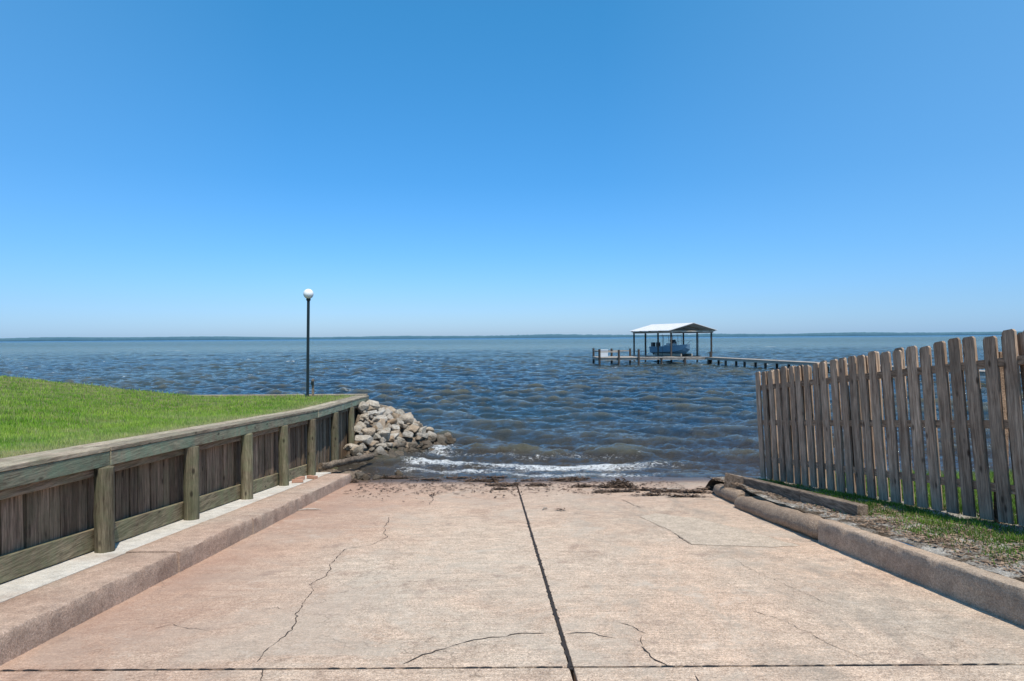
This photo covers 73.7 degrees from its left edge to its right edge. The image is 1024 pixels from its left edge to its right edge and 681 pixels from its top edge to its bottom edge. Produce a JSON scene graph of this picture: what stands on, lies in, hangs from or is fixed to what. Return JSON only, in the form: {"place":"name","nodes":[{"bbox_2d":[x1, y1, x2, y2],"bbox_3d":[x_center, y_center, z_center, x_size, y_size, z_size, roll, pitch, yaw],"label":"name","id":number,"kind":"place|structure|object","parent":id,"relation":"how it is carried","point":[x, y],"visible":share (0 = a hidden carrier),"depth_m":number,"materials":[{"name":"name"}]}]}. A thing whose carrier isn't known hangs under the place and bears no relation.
{"place":"outdoors","nodes":[
{"label":"outdoors","id":0,"kind":"place"},
{"bbox_2d":[0,472,330,602],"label":"ledge","id":1,"kind":"object","parent":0,"point":[17,586],"visible":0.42,"depth_m":6.34,"materials":[{"name":"concrete"}]},
{"bbox_2d":[0,395,368,582],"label":"retaining wall","id":2,"kind":"structure","parent":1,"relation":"on","point":[60,505],"depth_m":7.37,"materials":[{"name":"brown wood"}]},
{"bbox_2d":[292,479,302,482],"bbox_3d":[-3.866,2.530,12.310,0.200,0.057,0.095,0,-5,-17],"label":"brick","id":3,"kind":"object","parent":1,"relation":"on","point":[297,480],"visible":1,"depth_m":12.27,"materials":[{"name":"red brick"}]},
{"bbox_2d":[307,475,317,478],"bbox_3d":[-3.793,2.594,12.960,0.200,0.057,0.095,0,-5,29],"label":"brick","id":4,"kind":"object","parent":1,"relation":"on","point":[311,477],"visible":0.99,"depth_m":12.92,"materials":[{"name":"brick"}]},
{"bbox_2d":[0,374,352,457],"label":"lawn","id":5,"kind":"structure","parent":0,"point":[95,386],"depth_m":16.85,"materials":[{"name":"plant"}]},
{"bbox_2d":[303,289,313,396],"bbox_3d":[-5.983,0.078,20.100,0.296,3.199,0.296,0,0,0],"label":"lamp post","id":6,"kind":"object","parent":5,"relation":"on","point":[308,294],"visible":0.94,"depth_m":20.06,"materials":[{"name":"metal"}]},
{"bbox_2d":[311,379,313,395],"bbox_3d":[-5.891,1.406,20.183,0.080,0.540,0.105,0,0,0],"label":"stake","id":7,"kind":"object","parent":5,"relation":"on","point":[312,382],"visible":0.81,"depth_m":20.18,"materials":[{"name":"paint"}]},
{"bbox_2d":[0,493,572,671],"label":"ramp","id":8,"kind":"structure","parent":0,"point":[411,581],"depth_m":5.28,"materials":[{"name":"concrete"}]},
{"bbox_2d":[298,508,321,510],"bbox_3d":[-2.987,2.494,10.092,0.332,0.035,0.047,0,0,-10],"label":"driftwood stick","id":9,"kind":"object","parent":8,"relation":"on","point":[310,509],"visible":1,"depth_m":10.08,"materials":[{"name":"beige wood"}]},
{"bbox_2d":[0,668,572,680],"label":"ramp","id":10,"kind":"structure","parent":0,"point":[530,674],"depth_m":3.85,"materials":[{"name":"concrete"}]},
{"bbox_2d":[330,478,517,493],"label":"ramp","id":11,"kind":"structure","parent":0,"point":[354,487],"depth_m":13.04,"materials":[{"name":"concrete"}]},
{"bbox_2d":[355,472,363,478],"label":"rock","id":12,"kind":"object","parent":11,"relation":"on","point":[358,475],"visible":0.64,"depth_m":14.63,"materials":[{"name":"stone"}]},
{"bbox_2d":[360,473,370,479],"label":"rock","id":13,"kind":"object","parent":11,"relation":"on","point":[365,477],"visible":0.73,"depth_m":14.39,"materials":[{"name":"stone"}]},
{"bbox_2d":[372,474,380,479],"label":"rock","id":14,"kind":"object","parent":11,"relation":"on","point":[376,477],"visible":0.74,"depth_m":14.51,"materials":[{"name":"stone"}]},
{"bbox_2d":[483,477,499,482],"bbox_3d":[-0.398,2.795,13.717,0.294,0.135,0.233,0,0,-30],"label":"seaweed clump","id":15,"kind":"object","parent":11,"relation":"on","point":[493,479],"visible":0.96,"depth_m":13.70,"materials":[{"name":"brown plant"}]},
{"bbox_2d":[344,473,714,509],"bbox_3d":[-0.152,2.735,12.619,7.845,0.606,5.048,0,0,12],"label":"wrack","id":16,"kind":"object","parent":11,"relation":"on","point":[498,485],"visible":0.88,"depth_m":12.73,"materials":[{"name":"brown plant"}]},
{"bbox_2d":[601,478,644,485],"bbox_3d":[2.069,2.668,12.793,0.838,0.186,0.280,0,0,12],"label":"seaweed clump","id":17,"kind":"object","parent":16,"relation":"on","point":[620,482],"visible":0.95,"depth_m":12.78,"materials":[{"name":"brown plant"}]},
{"bbox_2d":[0,331,1022,340],"bbox_3d":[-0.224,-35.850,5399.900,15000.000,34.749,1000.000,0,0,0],"label":"shore","id":18,"kind":"structure","parent":0,"point":[457,337],"depth_m":5165.97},
{"bbox_2d":[0,335,1023,495],"bbox_3d":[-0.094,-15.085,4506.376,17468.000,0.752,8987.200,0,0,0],"label":"water","id":19,"kind":"structure","parent":0,"point":[521,408],"depth_m":42.75,"materials":[{"name":"blue liquid"}]},
{"bbox_2d":[194,394,367,396],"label":"seawall","id":20,"kind":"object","parent":19,"relation":"in","point":[246,395],"visible":0.05,"depth_m":20.48,"materials":[{"name":"grey concrete"}]},
{"bbox_2d":[421,441,432,445],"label":"rock","id":21,"kind":"object","parent":19,"relation":"on","point":[429,443],"visible":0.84,"depth_m":18.68,"materials":[{"name":"grey stone"}]},
{"bbox_2d":[631,323,715,361],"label":"boat shelter","id":22,"kind":"object","parent":19,"relation":"in","point":[683,328],"visible":0.94,"depth_m":79.77,"materials":[{"name":"metal"}]},
{"bbox_2d":[646,334,699,356],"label":"boat lift","id":23,"kind":"object","parent":22,"relation":"attached to","point":[676,355],"visible":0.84,"depth_m":79.57,"materials":[{"name":"paint"}]},
{"bbox_2d":[649,335,690,354],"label":"motor boat","id":24,"kind":"object","parent":23,"relation":"on","point":[681,349],"visible":0.83,"depth_m":80.41,"materials":[{"name":"blue plastic"}]},
{"bbox_2d":[592,348,1020,377],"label":"dock","id":25,"kind":"object","parent":19,"relation":"in","point":[709,359],"visible":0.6,"depth_m":72.16,"materials":[{"name":"brown wood"}]},
{"bbox_2d":[601,349,607,356],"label":"dock box","id":26,"kind":"object","parent":25,"relation":"on","point":[604,354],"visible":0.56,"depth_m":73.86,"materials":[{"name":"white plastic"}]},
{"bbox_2d":[516,477,714,494],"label":"ramp","id":27,"kind":"structure","parent":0,"point":[691,483],"depth_m":13.38,"materials":[{"name":"concrete"}]},
{"bbox_2d":[569,476,580,481],"bbox_3d":[1.281,2.799,13.825,0.234,0.107,0.179,0,0,12],"label":"seaweed clump","id":28,"kind":"object","parent":27,"relation":"on","point":[576,479],"visible":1,"depth_m":13.78,"materials":[{"name":"brown plant"}]},
{"bbox_2d":[520,492,1023,680],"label":"ramp","id":29,"kind":"structure","parent":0,"point":[645,581],"depth_m":5.34,"materials":[{"name":"concrete"}]},
{"bbox_2d":[713,484,749,503],"bbox_3d":[3.536,2.498,11.035,0.288,0.381,1.365,0,0,0],"label":"rounded edging","id":30,"kind":"object","parent":29,"relation":"on","point":[731,495],"visible":0.63,"depth_m":10.83,"materials":[{"name":"beige concrete"}]},
{"bbox_2d":[734,496,822,539],"bbox_3d":[3.462,2.272,8.846,0.288,0.555,2.656,0,0,-1],"label":"rounded edging","id":31,"kind":"object","parent":29,"relation":"on","point":[798,521],"visible":0.8,"depth_m":8.51,"materials":[{"name":"beige concrete"}]},
{"bbox_2d":[574,665,1023,680],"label":"ramp","id":32,"kind":"structure","parent":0,"point":[929,673],"depth_m":3.83,"materials":[{"name":"concrete"}]},
{"bbox_2d":[706,477,1023,581],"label":"soil bank","id":33,"kind":"structure","parent":0,"point":[938,550],"depth_m":6.52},
{"bbox_2d":[724,473,754,495],"bbox_3d":[3.668,2.311,10.989,0.522,0.307,0.050,0,0,38],"label":"wood block","id":34,"kind":"object","parent":33,"relation":"on","point":[730,480],"depth_m":11.02,"materials":[{"name":"brown wood"}]},
{"bbox_2d":[743,478,867,515],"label":"timber beam","id":35,"kind":"structure","parent":33,"relation":"on","point":[834,503],"depth_m":8.70,"materials":[{"name":"brown wood"}]},
{"bbox_2d":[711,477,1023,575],"bbox_3d":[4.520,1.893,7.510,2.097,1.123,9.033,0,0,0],"label":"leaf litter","id":36,"kind":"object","parent":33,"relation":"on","point":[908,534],"visible":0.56,"depth_m":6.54,"materials":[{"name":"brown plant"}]},
{"bbox_2d":[755,329,1023,525],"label":"wooden fence","id":37,"kind":"object","parent":33,"relation":"on","point":[794,455],"visible":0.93,"depth_m":8.04,"materials":[{"name":"grey wood"}]},
{"bbox_2d":[757,470,1023,566],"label":"bank grass","id":38,"kind":"structure","parent":0,"point":[910,512],"depth_m":6.98,"materials":[{"name":"green plant"}]},
{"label":"ramp bed","id":39,"kind":"structure","parent":0,"visible":0},
{"bbox_2d":[0,553,177,665],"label":"kerb","id":40,"kind":"structure","parent":39,"relation":"on","point":[32,619],"depth_m":4.93,"materials":[{"name":"concrete"}]},
{"bbox_2d":[126,518,252,572],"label":"kerb","id":41,"kind":"structure","parent":39,"relation":"on","point":[195,544],"depth_m":7.02,"materials":[{"name":"concrete"}]},
{"bbox_2d":[213,496,302,533],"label":"kerb","id":42,"kind":"structure","parent":39,"relation":"on","point":[264,513],"depth_m":9.08,"materials":[{"name":"concrete"}]},
{"bbox_2d":[273,474,350,506],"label":"kerb","id":43,"kind":"structure","parent":39,"relation":"on","point":[311,491],"depth_m":11.74,"materials":[{"name":"concrete"}]},
{"bbox_2d":[321,410,436,478],"bbox_3d":[-2.483,2.768,17.711,3.600,1.832,7.400,0,0,0],"label":"rubble bed","id":44,"kind":"object","parent":39,"relation":"on","point":[367,451],"visible":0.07,"depth_m":18.01,"materials":[{"name":"grey stone"}]},
{"bbox_2d":[318,454,373,469],"bbox_3d":[-3.648,2.695,15.244,0.193,0.278,2.041,0,0,20],"label":"driftwood log","id":45,"kind":"object","parent":44,"relation":"on","point":[344,462],"visible":1,"depth_m":14.99,"materials":[{"name":"wood"}]},
{"bbox_2d":[343,443,358,450],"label":"rock","id":46,"kind":"object","parent":44,"relation":"on","point":[348,447],"visible":0.64,"depth_m":16.88,"materials":[{"name":"beige stone"}]},
{"bbox_2d":[350,444,363,455],"bbox_3d":[-3.839,2.713,16.804,0.198,0.275,0.347,0,0,31],"label":"rock","id":47,"kind":"object","parent":44,"relation":"on","point":[354,451],"visible":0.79,"depth_m":16.71,"materials":[{"name":"beige stone"}]},
{"bbox_2d":[355,421,365,428],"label":"rock","id":48,"kind":"object","parent":44,"relation":"on","point":[361,424],"visible":0.68,"depth_m":17.77,"materials":[{"name":"beige stone"}]},
{"bbox_2d":[357,401,368,413],"bbox_3d":[-4.087,1.839,18.642,0.304,0.354,0.329,0,0,-30],"label":"rock","id":49,"kind":"object","parent":44,"relation":"on","point":[362,406],"visible":0.83,"depth_m":18.55,"materials":[{"name":"grey stone"}]},
{"bbox_2d":[355,435,373,444],"bbox_3d":[-3.724,2.494,17.271,0.408,0.240,0.561,16,-10,47],"label":"rock","id":50,"kind":"object","parent":44,"relation":"on","point":[367,439],"visible":0.93,"depth_m":17.13,"materials":[{"name":"beige stone"}]},
{"bbox_2d":[360,413,368,421],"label":"rock","id":51,"kind":"object","parent":44,"relation":"on","point":[365,416],"visible":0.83,"depth_m":18.13,"materials":[{"name":"grey stone"}]},
{"bbox_2d":[361,427,374,436],"bbox_3d":[-3.726,2.410,17.623,0.395,0.330,0.283,0,0,-13],"label":"rock","id":52,"kind":"object","parent":44,"relation":"on","point":[370,431],"visible":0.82,"depth_m":17.52,"materials":[{"name":"beige stone"}]},
{"bbox_2d":[354,425,362,432],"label":"rock","id":53,"kind":"object","parent":52,"relation":"on","point":[357,429],"visible":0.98,"depth_m":17.52,"materials":[{"name":"grey stone"}]},
{"bbox_2d":[366,410,376,416],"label":"rock","id":54,"kind":"object","parent":44,"relation":"on","point":[373,412],"visible":0.67,"depth_m":18.56,"materials":[{"name":"grey stone"}]},
{"bbox_2d":[367,400,379,409],"bbox_3d":[-3.967,1.858,19.372,0.438,0.317,0.374,-10,29,2],"label":"rock","id":55,"kind":"object","parent":44,"relation":"on","point":[375,405],"visible":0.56,"depth_m":19.31,"materials":[{"name":"beige stone"}]},
{"bbox_2d":[372,417,379,421],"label":"rock","id":56,"kind":"object","parent":44,"relation":"on","point":[375,419],"visible":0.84,"depth_m":18.43,"materials":[{"name":"grey stone"}]},
{"bbox_2d":[373,422,382,431],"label":"rock","id":57,"kind":"object","parent":44,"relation":"on","point":[379,425],"visible":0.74,"depth_m":18.06,"materials":[{"name":"grey stone"}]},
{"bbox_2d":[373,411,383,415],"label":"rock","id":58,"kind":"object","parent":44,"relation":"on","point":[380,412],"visible":0.53,"depth_m":18.98,"materials":[{"name":"grey stone"}]},
{"bbox_2d":[374,443,386,448],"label":"rock","id":59,"kind":"object","parent":44,"relation":"on","point":[384,445],"visible":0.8,"depth_m":17.28,"materials":[{"name":"grey stone"}]},
{"bbox_2d":[374,446,388,455],"bbox_3d":[-3.275,2.827,17.145,0.406,0.259,0.363,12,25,-10],"label":"rock","id":60,"kind":"object","parent":44,"relation":"on","point":[379,450],"visible":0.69,"depth_m":17.05,"materials":[{"name":"grey stone"}]},
{"bbox_2d":[375,414,387,421],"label":"rock","id":61,"kind":"object","parent":44,"relation":"on","point":[383,416],"visible":0.41,"depth_m":18.82,"materials":[{"name":"grey stone"}]},
{"bbox_2d":[379,437,385,442],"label":"rock","id":62,"kind":"object","parent":44,"relation":"on","point":[382,440],"visible":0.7,"depth_m":17.63,"materials":[{"name":"grey stone"}]},
{"bbox_2d":[372,433,380,438],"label":"rock","id":63,"kind":"object","parent":62,"relation":"on","point":[376,436],"visible":0.86,"depth_m":17.57,"materials":[{"name":"beige stone"}]},
{"bbox_2d":[377,429,390,441],"bbox_3d":[-3.434,2.498,17.880,0.485,0.314,0.304,0,0,8],"label":"rock","id":64,"kind":"object","parent":44,"relation":"on","point":[384,434],"visible":0.62,"depth_m":17.80,"materials":[{"name":"grey stone"}]},
{"bbox_2d":[384,408,392,415],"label":"rock","id":65,"kind":"object","parent":44,"relation":"on","point":[387,410],"visible":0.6,"depth_m":19.58,"materials":[{"name":"beige stone"}]},
{"bbox_2d":[385,442,392,447],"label":"rock","id":66,"kind":"object","parent":44,"relation":"on","point":[389,445],"visible":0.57,"depth_m":17.64,"materials":[{"name":"grey stone"}]},
{"bbox_2d":[387,413,392,420],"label":"rock","id":67,"kind":"object","parent":44,"relation":"on","point":[389,416],"visible":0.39,"depth_m":19.23,"materials":[{"name":"grey stone"}]},
{"bbox_2d":[385,418,396,424],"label":"rock","id":68,"kind":"object","parent":44,"relation":"on","point":[393,421],"visible":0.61,"depth_m":18.89,"materials":[{"name":"beige stone"}]},
{"bbox_2d":[390,442,397,447],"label":"rock","id":69,"kind":"object","parent":44,"relation":"on","point":[395,444],"visible":0.69,"depth_m":17.89,"materials":[{"name":"grey stone"}]},
{"bbox_2d":[390,433,399,439],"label":"rock","id":70,"kind":"object","parent":44,"relation":"on","point":[395,435],"visible":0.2,"depth_m":18.39,"materials":[{"name":"beige stone"}]},
{"bbox_2d":[391,424,399,429],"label":"rock","id":71,"kind":"object","parent":44,"relation":"on","point":[396,427],"visible":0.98,"depth_m":18.87,"materials":[{"name":"grey stone"}]},
{"bbox_2d":[394,451,403,454],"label":"rock","id":72,"kind":"object","parent":44,"relation":"on","point":[399,452],"visible":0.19,"depth_m":17.59,"materials":[{"name":"grey stone"}]},
{"bbox_2d":[394,409,404,414],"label":"rock","id":73,"kind":"object","parent":44,"relation":"on","point":[400,411],"visible":0.47,"depth_m":19.76,"materials":[{"name":"beige stone"}]},
{"bbox_2d":[385,406,395,412],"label":"rock","id":74,"kind":"object","parent":73,"relation":"on","point":[391,408],"visible":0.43,"depth_m":19.95,"materials":[{"name":"beige stone"}]},
{"bbox_2d":[396,436,404,442],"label":"rock","id":75,"kind":"object","parent":44,"relation":"on","point":[400,439],"visible":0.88,"depth_m":18.38,"materials":[{"name":"grey stone"}]},
{"bbox_2d":[400,424,409,428],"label":"rock","id":76,"kind":"object","parent":44,"relation":"on","point":[404,426],"visible":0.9,"depth_m":18.92,"materials":[{"name":"grey stone"}]},
{"bbox_2d":[399,414,413,424],"bbox_3d":[-3.029,2.278,19.436,0.484,0.389,0.339,0,0,-5],"label":"rock","id":77,"kind":"object","parent":44,"relation":"on","point":[407,418],"visible":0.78,"depth_m":19.33,"materials":[{"name":"beige stone"}]},
{"bbox_2d":[392,413,400,418],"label":"rock","id":78,"kind":"object","parent":77,"relation":"on","point":[395,415],"visible":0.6,"depth_m":19.47,"materials":[{"name":"beige stone"}]},
{"bbox_2d":[402,430,413,437],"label":"rock","id":79,"kind":"object","parent":44,"relation":"on","point":[405,433],"visible":1,"depth_m":18.72,"materials":[{"name":"beige stone"}]},
{"bbox_2d":[408,441,417,447],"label":"rock","id":80,"kind":"object","parent":44,"relation":"on","point":[413,444],"visible":0.89,"depth_m":18.31,"materials":[{"name":"grey stone"}]},
{"bbox_2d":[408,447,420,451],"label":"rock","id":81,"kind":"object","parent":44,"relation":"on","point":[410,449],"visible":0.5,"depth_m":18.09,"materials":[{"name":"grey stone"}]},
{"bbox_2d":[415,426,426,433],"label":"rock","id":82,"kind":"object","parent":44,"relation":"on","point":[421,429],"visible":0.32,"depth_m":19.25,"materials":[{"name":"grey stone"}]},
{"bbox_2d":[408,425,419,432],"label":"rock","id":83,"kind":"object","parent":82,"relation":"on","point":[414,428],"visible":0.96,"depth_m":19.01,"materials":[{"name":"beige stone"}]},
{"bbox_2d":[422,432,428,439],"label":"rock","id":84,"kind":"object","parent":44,"relation":"on","point":[426,435],"visible":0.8,"depth_m":19.09,"materials":[{"name":"grey stone"}]},
{"bbox_2d":[426,427,433,432],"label":"rock","id":85,"kind":"object","parent":44,"relation":"on","point":[431,429],"visible":0.4,"depth_m":19.76,"materials":[{"name":"grey stone"}]},
{"bbox_2d":[427,431,436,441],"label":"rock","id":86,"kind":"object","parent":44,"relation":"on","point":[433,435],"visible":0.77,"depth_m":19.49,"materials":[{"name":"beige stone"}]},
{"bbox_2d":[436,436,446,443],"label":"rock","id":87,"kind":"object","parent":44,"relation":"on","point":[441,439],"visible":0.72,"depth_m":19.42,"materials":[{"name":"grey stone"}]},
{"bbox_2d":[444,434,453,444],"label":"rock","id":88,"kind":"object","parent":44,"relation":"on","point":[450,441],"visible":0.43,"depth_m":19.69,"materials":[{"name":"stone"}]},
{"bbox_2d":[818,519,1023,626],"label":"kerb","id":89,"kind":"structure","parent":39,"relation":"on","point":[998,595],"depth_m":5.56,"materials":[{"name":"beige concrete"}]},
{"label":"rock","id":90,"kind":"object","parent":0,"visible":0},
{"bbox_2d":[377,419,384,428],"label":"rock","id":91,"kind":"object","parent":90,"relation":"on","point":[382,421],"visible":0.42,"depth_m":18.48,"materials":[{"name":"beige stone"}]},
{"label":"rock","id":92,"kind":"object","parent":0,"visible":0},
{"bbox_2d":[388,435,394,441],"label":"rock","id":93,"kind":"object","parent":92,"relation":"on","point":[391,439],"visible":0.61,"depth_m":18.00,"materials":[{"name":"beige stone"}]}
]}

